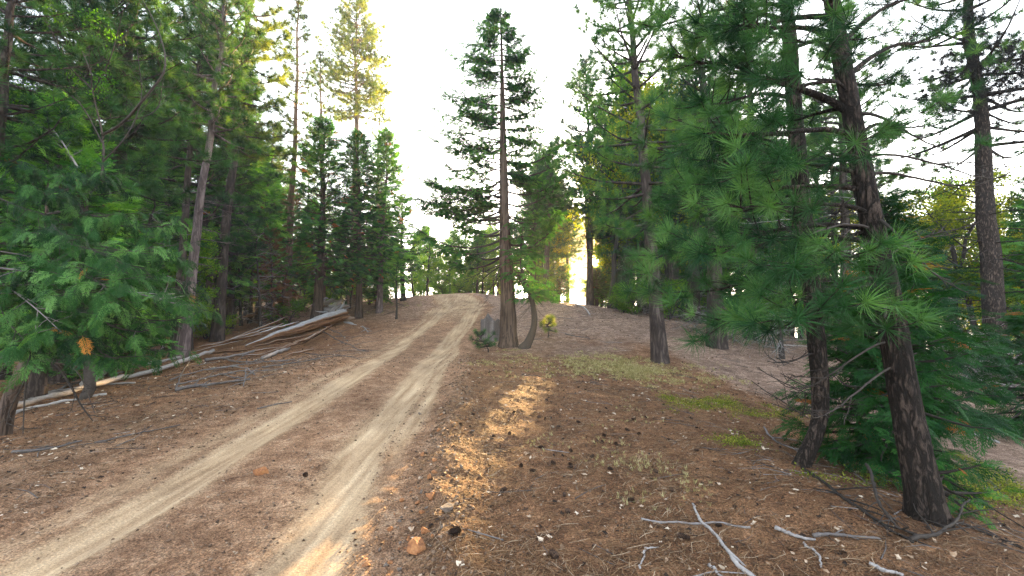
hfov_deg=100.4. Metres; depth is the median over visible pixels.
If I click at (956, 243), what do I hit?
oak tree
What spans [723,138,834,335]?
young cedar
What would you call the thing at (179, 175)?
young cedar
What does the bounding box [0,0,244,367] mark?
pine tree
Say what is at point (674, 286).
shrub
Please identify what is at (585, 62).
pine tree
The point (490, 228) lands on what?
pine tree
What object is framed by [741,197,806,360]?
dead tree
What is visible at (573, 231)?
pine tree
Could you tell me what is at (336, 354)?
dead branch
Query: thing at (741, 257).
pine tree
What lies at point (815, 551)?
dead branch
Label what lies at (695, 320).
dead bush
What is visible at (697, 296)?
pine tree
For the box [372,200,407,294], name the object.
young cedar
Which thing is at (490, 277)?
oak tree
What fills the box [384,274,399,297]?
young cedar
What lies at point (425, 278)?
oak tree
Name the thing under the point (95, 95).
pine tree
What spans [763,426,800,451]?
dead branch
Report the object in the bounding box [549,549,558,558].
pine cone
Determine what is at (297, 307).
shrub
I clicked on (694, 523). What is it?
dead branch
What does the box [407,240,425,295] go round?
oak tree
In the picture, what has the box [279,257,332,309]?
shrub
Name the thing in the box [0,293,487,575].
dirt road
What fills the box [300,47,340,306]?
pine tree
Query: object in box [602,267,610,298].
oak tree
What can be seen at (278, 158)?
pine tree
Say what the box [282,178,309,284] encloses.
pine tree
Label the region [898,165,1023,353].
oak tree
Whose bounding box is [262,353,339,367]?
dead branch
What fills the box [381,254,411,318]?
young cedar
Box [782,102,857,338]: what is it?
pine tree
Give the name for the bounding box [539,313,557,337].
pine sapling
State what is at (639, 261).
pine tree
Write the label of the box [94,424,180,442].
dead branch
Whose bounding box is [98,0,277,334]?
pine tree
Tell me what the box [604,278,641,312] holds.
shrub
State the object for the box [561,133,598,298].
pine tree
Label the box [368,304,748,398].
dry grass
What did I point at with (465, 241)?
pine tree
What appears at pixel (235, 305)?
dead bush
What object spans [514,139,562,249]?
pine tree
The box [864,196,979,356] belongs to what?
oak tree
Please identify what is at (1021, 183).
pine tree
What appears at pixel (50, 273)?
spreading cedar
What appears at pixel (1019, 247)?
young cedar
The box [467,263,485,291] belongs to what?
oak tree
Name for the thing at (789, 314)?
shrub
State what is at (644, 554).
dead branch
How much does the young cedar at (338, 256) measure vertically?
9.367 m
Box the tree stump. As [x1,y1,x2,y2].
[480,313,499,341]
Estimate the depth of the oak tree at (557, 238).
38.81 m
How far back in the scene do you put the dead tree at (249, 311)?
22.03 m
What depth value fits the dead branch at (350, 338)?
15.36 m
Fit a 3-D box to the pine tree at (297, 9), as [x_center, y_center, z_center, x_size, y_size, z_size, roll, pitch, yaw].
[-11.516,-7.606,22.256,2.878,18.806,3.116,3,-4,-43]
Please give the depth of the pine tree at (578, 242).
47.13 m
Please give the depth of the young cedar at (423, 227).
49.91 m
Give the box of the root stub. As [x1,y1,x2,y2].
[311,297,361,326]
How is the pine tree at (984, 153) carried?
on the ground at (1008, 452)
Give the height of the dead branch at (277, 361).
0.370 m
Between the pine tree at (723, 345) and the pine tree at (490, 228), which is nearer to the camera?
the pine tree at (723, 345)
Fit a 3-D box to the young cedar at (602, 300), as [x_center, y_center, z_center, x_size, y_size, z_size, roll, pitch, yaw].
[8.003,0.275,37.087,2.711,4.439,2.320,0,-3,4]
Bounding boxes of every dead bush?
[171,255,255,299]
[196,277,254,328]
[635,298,648,314]
[669,297,706,333]
[681,275,729,319]
[703,300,761,348]
[743,301,805,350]
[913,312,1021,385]
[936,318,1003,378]
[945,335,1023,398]
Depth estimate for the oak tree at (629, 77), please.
23.64 m
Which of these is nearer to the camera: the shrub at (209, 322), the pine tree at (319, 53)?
the shrub at (209, 322)
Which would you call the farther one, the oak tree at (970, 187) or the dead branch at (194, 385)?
the oak tree at (970, 187)
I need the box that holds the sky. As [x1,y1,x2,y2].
[0,0,1023,341]
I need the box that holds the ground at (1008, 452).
[0,292,1023,575]
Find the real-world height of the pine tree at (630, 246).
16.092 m
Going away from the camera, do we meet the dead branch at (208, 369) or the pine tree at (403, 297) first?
the dead branch at (208, 369)
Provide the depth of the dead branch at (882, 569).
2.55 m
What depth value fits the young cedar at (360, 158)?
22.76 m
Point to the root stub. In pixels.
(336, 305)
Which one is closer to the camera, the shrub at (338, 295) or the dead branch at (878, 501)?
the dead branch at (878, 501)
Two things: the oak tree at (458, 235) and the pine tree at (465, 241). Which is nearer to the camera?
the oak tree at (458, 235)
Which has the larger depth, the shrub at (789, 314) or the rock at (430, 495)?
the shrub at (789, 314)
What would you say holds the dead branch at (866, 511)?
on the ground at (1008, 452)
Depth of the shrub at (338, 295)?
33.80 m
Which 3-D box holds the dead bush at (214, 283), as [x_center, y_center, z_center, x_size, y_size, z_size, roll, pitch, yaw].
[-14.925,0.479,19.279,5.705,6.604,5.685,-2,-4,38]
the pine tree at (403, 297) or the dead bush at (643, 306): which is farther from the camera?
the pine tree at (403, 297)
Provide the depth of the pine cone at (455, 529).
2.83 m
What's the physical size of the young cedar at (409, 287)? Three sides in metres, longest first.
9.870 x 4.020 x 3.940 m
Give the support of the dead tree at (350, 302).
on the ground at (1008, 452)
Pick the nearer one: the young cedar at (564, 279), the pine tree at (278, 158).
the pine tree at (278, 158)
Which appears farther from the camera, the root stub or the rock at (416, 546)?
the root stub
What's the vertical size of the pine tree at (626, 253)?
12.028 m
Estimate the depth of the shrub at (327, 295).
32.13 m
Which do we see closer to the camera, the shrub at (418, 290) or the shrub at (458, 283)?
the shrub at (458, 283)
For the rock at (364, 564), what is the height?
0.028 m
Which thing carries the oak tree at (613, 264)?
on the ground at (1008, 452)
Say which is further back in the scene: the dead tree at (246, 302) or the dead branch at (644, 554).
the dead tree at (246, 302)
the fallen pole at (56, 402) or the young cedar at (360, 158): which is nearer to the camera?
the fallen pole at (56, 402)
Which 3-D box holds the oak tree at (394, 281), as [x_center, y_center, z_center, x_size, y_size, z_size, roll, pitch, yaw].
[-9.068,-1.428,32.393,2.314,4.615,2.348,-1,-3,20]
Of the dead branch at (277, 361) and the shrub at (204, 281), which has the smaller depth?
the dead branch at (277, 361)
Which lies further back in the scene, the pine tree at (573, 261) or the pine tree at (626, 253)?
the pine tree at (573, 261)
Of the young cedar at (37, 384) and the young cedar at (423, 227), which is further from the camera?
the young cedar at (423, 227)
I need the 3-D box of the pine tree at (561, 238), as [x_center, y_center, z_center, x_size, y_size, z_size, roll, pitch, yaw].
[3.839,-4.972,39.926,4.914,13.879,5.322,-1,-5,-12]
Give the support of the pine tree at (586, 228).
on the ground at (1008, 452)
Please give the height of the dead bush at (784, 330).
3.126 m
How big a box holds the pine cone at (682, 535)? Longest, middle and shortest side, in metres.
0.087 x 0.054 x 0.053 m
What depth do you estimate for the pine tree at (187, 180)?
14.23 m
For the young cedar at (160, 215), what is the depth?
15.08 m
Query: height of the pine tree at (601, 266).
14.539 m
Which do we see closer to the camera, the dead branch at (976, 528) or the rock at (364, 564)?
the rock at (364, 564)
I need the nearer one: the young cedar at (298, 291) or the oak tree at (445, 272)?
the young cedar at (298, 291)
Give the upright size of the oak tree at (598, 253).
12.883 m
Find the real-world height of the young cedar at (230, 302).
11.301 m
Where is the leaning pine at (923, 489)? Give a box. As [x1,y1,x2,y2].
[609,0,1023,528]
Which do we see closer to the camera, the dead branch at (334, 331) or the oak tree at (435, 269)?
the dead branch at (334, 331)
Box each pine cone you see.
[448,525,460,535]
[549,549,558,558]
[677,532,689,539]
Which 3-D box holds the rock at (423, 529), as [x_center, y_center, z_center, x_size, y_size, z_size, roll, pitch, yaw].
[-0.609,1.713,3.014,0.077,0.054,0.036,0,-3,0]
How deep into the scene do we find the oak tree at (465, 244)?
40.41 m
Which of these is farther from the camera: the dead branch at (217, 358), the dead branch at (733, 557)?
the dead branch at (217, 358)
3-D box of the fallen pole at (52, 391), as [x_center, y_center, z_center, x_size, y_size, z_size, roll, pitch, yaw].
[-8.065,1.900,7.635,1.070,0.146,1.833,0,-3,0]
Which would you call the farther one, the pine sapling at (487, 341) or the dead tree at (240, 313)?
the dead tree at (240, 313)
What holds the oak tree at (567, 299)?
on the ground at (1008, 452)
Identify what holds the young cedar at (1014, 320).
on the ground at (1008, 452)
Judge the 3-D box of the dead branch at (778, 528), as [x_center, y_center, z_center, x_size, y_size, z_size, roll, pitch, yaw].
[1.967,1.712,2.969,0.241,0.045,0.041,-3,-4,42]
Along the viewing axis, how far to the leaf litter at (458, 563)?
5.26 m
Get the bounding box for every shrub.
[145,239,214,344]
[193,299,240,338]
[261,298,308,327]
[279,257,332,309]
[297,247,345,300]
[299,246,345,305]
[346,252,400,304]
[409,279,436,295]
[420,283,446,294]
[427,274,451,293]
[440,267,478,293]
[450,268,483,292]
[473,279,496,293]
[521,277,552,300]
[533,277,556,300]
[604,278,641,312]
[614,277,647,314]
[645,276,688,318]
[667,279,706,318]
[768,297,803,335]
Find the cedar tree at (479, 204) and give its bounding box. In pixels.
[409,5,585,347]
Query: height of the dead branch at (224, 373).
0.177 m
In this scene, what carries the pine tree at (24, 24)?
on the ground at (1008, 452)
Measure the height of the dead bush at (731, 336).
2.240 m
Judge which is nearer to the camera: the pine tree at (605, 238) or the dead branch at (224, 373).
the dead branch at (224, 373)
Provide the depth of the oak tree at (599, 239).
30.05 m
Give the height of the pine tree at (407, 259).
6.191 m
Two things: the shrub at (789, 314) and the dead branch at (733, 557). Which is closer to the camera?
the dead branch at (733, 557)
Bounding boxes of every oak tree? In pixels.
[389,244,405,298]
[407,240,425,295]
[409,226,447,295]
[413,256,436,289]
[426,230,463,293]
[426,236,458,293]
[429,259,457,289]
[445,225,479,291]
[454,226,486,292]
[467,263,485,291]
[470,228,498,293]
[475,225,499,294]
[481,255,499,294]
[513,233,539,297]
[513,245,539,297]
[524,229,563,280]
[527,244,559,280]
[541,215,574,295]
[541,227,574,290]
[561,264,575,302]
[563,106,666,308]
[572,156,639,294]
[575,63,704,313]
[579,166,616,275]
[579,270,609,305]
[595,267,606,303]
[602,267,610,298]
[606,68,687,285]
[614,58,708,270]
[670,279,685,317]
[723,93,760,292]
[783,189,855,336]
[820,209,938,296]
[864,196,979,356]
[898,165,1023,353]
[901,192,981,332]
[902,173,1004,337]
[907,187,1021,335]
[922,176,1006,350]
[936,160,1022,312]
[945,218,1010,323]
[948,217,1023,324]
[957,236,1023,370]
[964,227,1023,360]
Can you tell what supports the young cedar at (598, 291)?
on the ground at (1008, 452)
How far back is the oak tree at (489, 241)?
41.05 m
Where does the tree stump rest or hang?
on the ground at (1008, 452)
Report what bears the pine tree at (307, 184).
on the ground at (1008, 452)
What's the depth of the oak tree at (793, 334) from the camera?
22.80 m
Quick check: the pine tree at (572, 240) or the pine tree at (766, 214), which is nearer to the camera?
the pine tree at (766, 214)
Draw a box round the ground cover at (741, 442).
[383,302,1023,523]
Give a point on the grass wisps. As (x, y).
(627, 502)
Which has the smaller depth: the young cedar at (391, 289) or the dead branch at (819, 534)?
the dead branch at (819, 534)
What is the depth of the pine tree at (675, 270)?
22.05 m
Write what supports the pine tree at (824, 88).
on the ground at (1008, 452)
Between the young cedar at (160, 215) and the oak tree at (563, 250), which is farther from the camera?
the oak tree at (563, 250)
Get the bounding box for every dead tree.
[0,229,32,376]
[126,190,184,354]
[147,235,178,350]
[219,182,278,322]
[230,228,257,325]
[233,219,284,331]
[242,227,266,315]
[264,253,303,323]
[340,245,354,308]
[600,217,642,306]
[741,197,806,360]
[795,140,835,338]
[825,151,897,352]
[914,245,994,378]
[924,206,977,335]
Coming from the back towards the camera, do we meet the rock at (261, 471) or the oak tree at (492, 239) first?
the oak tree at (492, 239)
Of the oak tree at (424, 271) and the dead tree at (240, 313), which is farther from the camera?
the oak tree at (424, 271)
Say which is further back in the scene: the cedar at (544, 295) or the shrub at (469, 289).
the shrub at (469, 289)
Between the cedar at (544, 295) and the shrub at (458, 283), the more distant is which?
the shrub at (458, 283)
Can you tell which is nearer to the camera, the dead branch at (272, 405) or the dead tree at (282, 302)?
the dead branch at (272, 405)
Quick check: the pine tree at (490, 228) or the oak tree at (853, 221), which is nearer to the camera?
the oak tree at (853, 221)
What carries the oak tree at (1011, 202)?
on the ground at (1008, 452)
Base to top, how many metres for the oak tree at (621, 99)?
15.774 m
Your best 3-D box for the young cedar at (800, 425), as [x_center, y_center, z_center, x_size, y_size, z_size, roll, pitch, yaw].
[4.166,0.975,5.109,1.914,2.635,1.942,-2,-3,28]
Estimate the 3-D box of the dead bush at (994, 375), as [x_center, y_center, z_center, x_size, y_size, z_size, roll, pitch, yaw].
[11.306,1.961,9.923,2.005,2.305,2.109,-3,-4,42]
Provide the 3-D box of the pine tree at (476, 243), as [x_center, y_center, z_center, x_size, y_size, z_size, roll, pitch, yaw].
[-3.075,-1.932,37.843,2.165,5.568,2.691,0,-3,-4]
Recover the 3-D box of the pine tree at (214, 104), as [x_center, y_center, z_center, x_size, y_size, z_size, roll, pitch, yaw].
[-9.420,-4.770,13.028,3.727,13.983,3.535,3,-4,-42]
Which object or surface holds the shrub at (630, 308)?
on the ground at (1008, 452)
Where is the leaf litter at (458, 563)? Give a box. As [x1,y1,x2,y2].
[0,303,1023,575]
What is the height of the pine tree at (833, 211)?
12.826 m
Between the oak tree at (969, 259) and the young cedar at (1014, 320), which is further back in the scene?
the oak tree at (969, 259)
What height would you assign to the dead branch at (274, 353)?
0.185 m
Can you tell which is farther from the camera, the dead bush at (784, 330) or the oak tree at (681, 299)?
the oak tree at (681, 299)
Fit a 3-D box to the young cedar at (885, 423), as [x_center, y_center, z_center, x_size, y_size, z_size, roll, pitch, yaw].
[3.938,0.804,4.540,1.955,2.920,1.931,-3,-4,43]
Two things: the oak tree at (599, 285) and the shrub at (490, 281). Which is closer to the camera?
the oak tree at (599, 285)
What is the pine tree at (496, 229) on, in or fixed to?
on the ground at (1008, 452)
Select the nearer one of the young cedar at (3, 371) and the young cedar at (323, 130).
the young cedar at (3, 371)
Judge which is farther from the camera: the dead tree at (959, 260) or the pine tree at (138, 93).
the pine tree at (138, 93)
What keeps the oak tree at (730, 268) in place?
on the ground at (1008, 452)
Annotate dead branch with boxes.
[11,440,81,453]
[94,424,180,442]
[156,359,194,386]
[169,360,261,380]
[175,378,249,390]
[176,368,282,384]
[204,351,254,361]
[213,364,258,374]
[222,349,294,364]
[228,368,257,387]
[257,401,291,408]
[261,347,290,359]
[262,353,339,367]
[303,352,370,359]
[318,329,383,351]
[323,326,358,340]
[638,547,655,568]
[641,517,750,528]
[692,503,755,575]
[707,563,722,575]
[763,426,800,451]
[774,525,815,540]
[800,466,930,545]
[803,541,821,567]
[811,529,880,539]
[865,463,915,535]
[869,561,903,575]
[909,497,1004,540]
[957,520,1023,549]
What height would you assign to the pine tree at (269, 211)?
14.500 m
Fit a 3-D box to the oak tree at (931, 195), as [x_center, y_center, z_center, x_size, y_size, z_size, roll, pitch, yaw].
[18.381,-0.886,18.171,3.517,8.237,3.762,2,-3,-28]
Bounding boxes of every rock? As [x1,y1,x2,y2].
[253,466,268,475]
[362,562,370,566]
[406,537,425,554]
[421,526,429,533]
[427,492,433,499]
[440,502,453,512]
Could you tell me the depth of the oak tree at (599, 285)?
35.16 m
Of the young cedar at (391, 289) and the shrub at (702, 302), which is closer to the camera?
the shrub at (702, 302)
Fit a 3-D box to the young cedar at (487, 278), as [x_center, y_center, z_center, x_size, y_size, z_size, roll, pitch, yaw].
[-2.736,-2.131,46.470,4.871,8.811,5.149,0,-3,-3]
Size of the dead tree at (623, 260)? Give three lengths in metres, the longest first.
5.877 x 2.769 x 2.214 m
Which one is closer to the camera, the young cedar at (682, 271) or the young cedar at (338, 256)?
the young cedar at (682, 271)
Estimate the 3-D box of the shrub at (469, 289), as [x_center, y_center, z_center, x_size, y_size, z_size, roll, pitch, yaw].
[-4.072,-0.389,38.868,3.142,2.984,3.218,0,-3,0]
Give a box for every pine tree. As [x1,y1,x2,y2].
[0,0,79,206]
[0,0,149,352]
[0,0,185,382]
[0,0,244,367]
[39,31,138,161]
[94,24,172,183]
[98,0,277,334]
[133,0,267,359]
[139,0,240,356]
[162,0,299,341]
[163,27,285,333]
[223,112,287,307]
[236,75,295,312]
[240,119,304,311]
[267,0,322,321]
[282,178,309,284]
[295,148,334,230]
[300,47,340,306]
[309,0,395,304]
[360,78,397,294]
[379,196,428,300]
[386,225,419,296]
[447,223,473,265]
[468,236,487,292]
[480,213,499,292]
[484,212,511,294]
[509,150,571,282]
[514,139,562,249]
[517,171,559,276]
[519,141,577,301]
[527,249,576,293]
[533,144,575,236]
[544,173,576,297]
[548,0,761,363]
[548,49,618,305]
[554,190,574,301]
[560,189,585,301]
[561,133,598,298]
[568,55,642,309]
[583,162,614,296]
[585,239,643,290]
[588,108,657,302]
[598,111,643,311]
[602,133,689,294]
[623,0,787,349]
[629,76,716,317]
[639,41,745,321]
[688,0,828,340]
[724,169,765,305]
[732,128,773,288]
[772,0,943,352]
[775,92,909,339]
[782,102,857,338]
[867,0,1023,384]
[1003,178,1023,298]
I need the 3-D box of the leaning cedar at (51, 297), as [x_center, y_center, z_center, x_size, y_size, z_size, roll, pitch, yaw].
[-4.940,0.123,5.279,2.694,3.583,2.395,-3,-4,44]
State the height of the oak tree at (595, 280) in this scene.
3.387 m
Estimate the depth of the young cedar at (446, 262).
51.68 m
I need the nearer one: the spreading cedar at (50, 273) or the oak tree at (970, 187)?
the spreading cedar at (50, 273)
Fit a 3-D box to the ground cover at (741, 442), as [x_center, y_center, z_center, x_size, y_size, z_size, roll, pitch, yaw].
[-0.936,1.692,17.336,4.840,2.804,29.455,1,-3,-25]
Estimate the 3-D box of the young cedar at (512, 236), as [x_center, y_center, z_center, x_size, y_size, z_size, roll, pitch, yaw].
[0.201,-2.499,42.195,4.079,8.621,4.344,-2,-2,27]
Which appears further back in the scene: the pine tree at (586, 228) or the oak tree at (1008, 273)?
the pine tree at (586, 228)
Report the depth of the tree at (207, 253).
15.22 m
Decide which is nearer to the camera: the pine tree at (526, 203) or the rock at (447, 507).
the rock at (447, 507)
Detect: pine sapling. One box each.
[469,327,497,351]
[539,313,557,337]
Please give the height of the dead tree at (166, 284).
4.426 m
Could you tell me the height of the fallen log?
1.487 m
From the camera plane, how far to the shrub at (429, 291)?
43.29 m
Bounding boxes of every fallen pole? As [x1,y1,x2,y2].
[15,393,106,414]
[17,349,214,406]
[19,382,135,401]
[48,371,123,391]
[79,356,180,385]
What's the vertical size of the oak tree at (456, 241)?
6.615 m
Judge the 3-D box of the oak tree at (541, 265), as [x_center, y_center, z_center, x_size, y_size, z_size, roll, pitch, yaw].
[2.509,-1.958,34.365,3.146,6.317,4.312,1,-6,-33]
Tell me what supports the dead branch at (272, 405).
on the dirt road
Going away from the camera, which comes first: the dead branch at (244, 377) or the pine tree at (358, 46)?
the dead branch at (244, 377)
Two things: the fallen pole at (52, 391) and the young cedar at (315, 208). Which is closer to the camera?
the fallen pole at (52, 391)
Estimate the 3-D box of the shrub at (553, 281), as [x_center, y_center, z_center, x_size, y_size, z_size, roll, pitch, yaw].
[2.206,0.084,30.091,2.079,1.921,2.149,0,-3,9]
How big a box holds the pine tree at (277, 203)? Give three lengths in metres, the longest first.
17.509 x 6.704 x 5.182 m
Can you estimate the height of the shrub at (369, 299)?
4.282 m
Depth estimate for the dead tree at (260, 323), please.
18.45 m
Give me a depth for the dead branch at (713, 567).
2.60 m
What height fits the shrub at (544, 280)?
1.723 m
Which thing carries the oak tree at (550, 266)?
on the ground at (1008, 452)
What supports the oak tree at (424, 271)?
on the ground at (1008, 452)
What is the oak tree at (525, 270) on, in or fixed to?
on the ground at (1008, 452)
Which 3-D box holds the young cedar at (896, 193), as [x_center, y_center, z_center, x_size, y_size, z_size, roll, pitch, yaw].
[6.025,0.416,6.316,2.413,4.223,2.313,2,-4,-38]
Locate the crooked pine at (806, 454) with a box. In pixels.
[620,0,931,467]
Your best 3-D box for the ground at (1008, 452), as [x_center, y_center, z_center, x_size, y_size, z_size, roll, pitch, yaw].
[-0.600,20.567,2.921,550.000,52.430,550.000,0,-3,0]
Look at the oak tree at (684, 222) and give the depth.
21.61 m
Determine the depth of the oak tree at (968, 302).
14.60 m
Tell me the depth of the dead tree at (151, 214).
11.76 m
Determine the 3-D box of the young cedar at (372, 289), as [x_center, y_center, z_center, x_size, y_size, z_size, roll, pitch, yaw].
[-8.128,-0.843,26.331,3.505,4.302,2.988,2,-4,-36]
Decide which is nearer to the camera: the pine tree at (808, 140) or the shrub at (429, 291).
the pine tree at (808, 140)
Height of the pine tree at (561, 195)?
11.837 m
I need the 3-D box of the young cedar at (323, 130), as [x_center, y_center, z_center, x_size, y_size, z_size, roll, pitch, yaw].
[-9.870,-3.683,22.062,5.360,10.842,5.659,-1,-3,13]
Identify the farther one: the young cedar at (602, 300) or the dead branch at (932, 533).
the young cedar at (602, 300)
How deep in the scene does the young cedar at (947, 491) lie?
3.66 m
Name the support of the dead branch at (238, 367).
on the ground at (1008, 452)
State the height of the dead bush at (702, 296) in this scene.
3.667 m
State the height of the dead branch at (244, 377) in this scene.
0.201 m
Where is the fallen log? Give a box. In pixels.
[191,309,349,356]
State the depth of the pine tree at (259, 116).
33.34 m
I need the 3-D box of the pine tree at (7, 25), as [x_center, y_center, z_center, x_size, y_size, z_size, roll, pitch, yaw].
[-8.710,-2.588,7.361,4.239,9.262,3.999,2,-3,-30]
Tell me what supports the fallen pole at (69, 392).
on the ground at (1008, 452)
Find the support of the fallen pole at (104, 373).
on the ground at (1008, 452)
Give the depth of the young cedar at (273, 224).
24.21 m
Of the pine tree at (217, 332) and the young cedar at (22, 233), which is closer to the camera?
the young cedar at (22, 233)
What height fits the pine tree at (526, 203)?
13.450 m
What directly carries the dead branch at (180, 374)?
on the ground at (1008, 452)
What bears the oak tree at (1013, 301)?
on the ground at (1008, 452)
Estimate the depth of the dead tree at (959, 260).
15.14 m
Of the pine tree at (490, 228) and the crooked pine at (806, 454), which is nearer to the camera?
the crooked pine at (806, 454)
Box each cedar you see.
[0,91,190,398]
[0,116,52,379]
[0,157,222,435]
[0,194,206,393]
[1,117,30,311]
[3,186,183,381]
[108,141,178,355]
[136,145,220,340]
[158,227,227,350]
[172,99,300,329]
[214,161,306,318]
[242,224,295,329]
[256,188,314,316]
[264,114,383,318]
[292,258,305,294]
[294,199,331,249]
[310,127,403,318]
[326,189,369,303]
[340,126,427,312]
[351,247,405,307]
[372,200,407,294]
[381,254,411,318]
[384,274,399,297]
[405,235,421,291]
[409,224,437,295]
[429,236,458,292]
[479,231,498,294]
[497,221,527,292]
[499,220,565,348]
[549,266,571,301]
[582,268,609,305]
[594,267,609,306]
[679,212,744,300]
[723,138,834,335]
[770,265,969,486]
[783,235,1023,527]
[826,184,1023,448]
[870,426,1023,530]
[955,302,1023,438]
[972,169,1023,334]
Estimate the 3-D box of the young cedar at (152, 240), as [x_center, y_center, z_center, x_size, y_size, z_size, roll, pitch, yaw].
[-9.108,-0.244,9.600,2.829,4.556,2.880,1,-3,-20]
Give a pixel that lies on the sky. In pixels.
(416, 31)
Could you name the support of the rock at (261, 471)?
on the dirt road
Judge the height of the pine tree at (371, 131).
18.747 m
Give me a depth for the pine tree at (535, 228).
30.94 m
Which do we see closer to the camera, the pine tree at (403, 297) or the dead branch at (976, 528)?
the dead branch at (976, 528)
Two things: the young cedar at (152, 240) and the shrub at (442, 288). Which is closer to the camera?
the young cedar at (152, 240)
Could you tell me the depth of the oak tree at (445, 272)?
44.21 m
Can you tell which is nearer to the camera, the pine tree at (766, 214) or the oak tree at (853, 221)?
the oak tree at (853, 221)
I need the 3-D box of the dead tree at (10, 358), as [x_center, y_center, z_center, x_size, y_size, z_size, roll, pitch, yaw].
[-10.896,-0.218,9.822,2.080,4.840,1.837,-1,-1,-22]
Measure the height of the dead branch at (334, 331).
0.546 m
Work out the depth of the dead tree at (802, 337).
27.67 m
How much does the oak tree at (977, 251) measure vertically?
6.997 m
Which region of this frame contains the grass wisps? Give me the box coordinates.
[478,357,713,509]
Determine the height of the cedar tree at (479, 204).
12.547 m
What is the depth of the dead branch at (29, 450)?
4.74 m
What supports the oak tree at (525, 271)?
on the ground at (1008, 452)
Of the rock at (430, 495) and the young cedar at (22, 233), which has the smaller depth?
the rock at (430, 495)

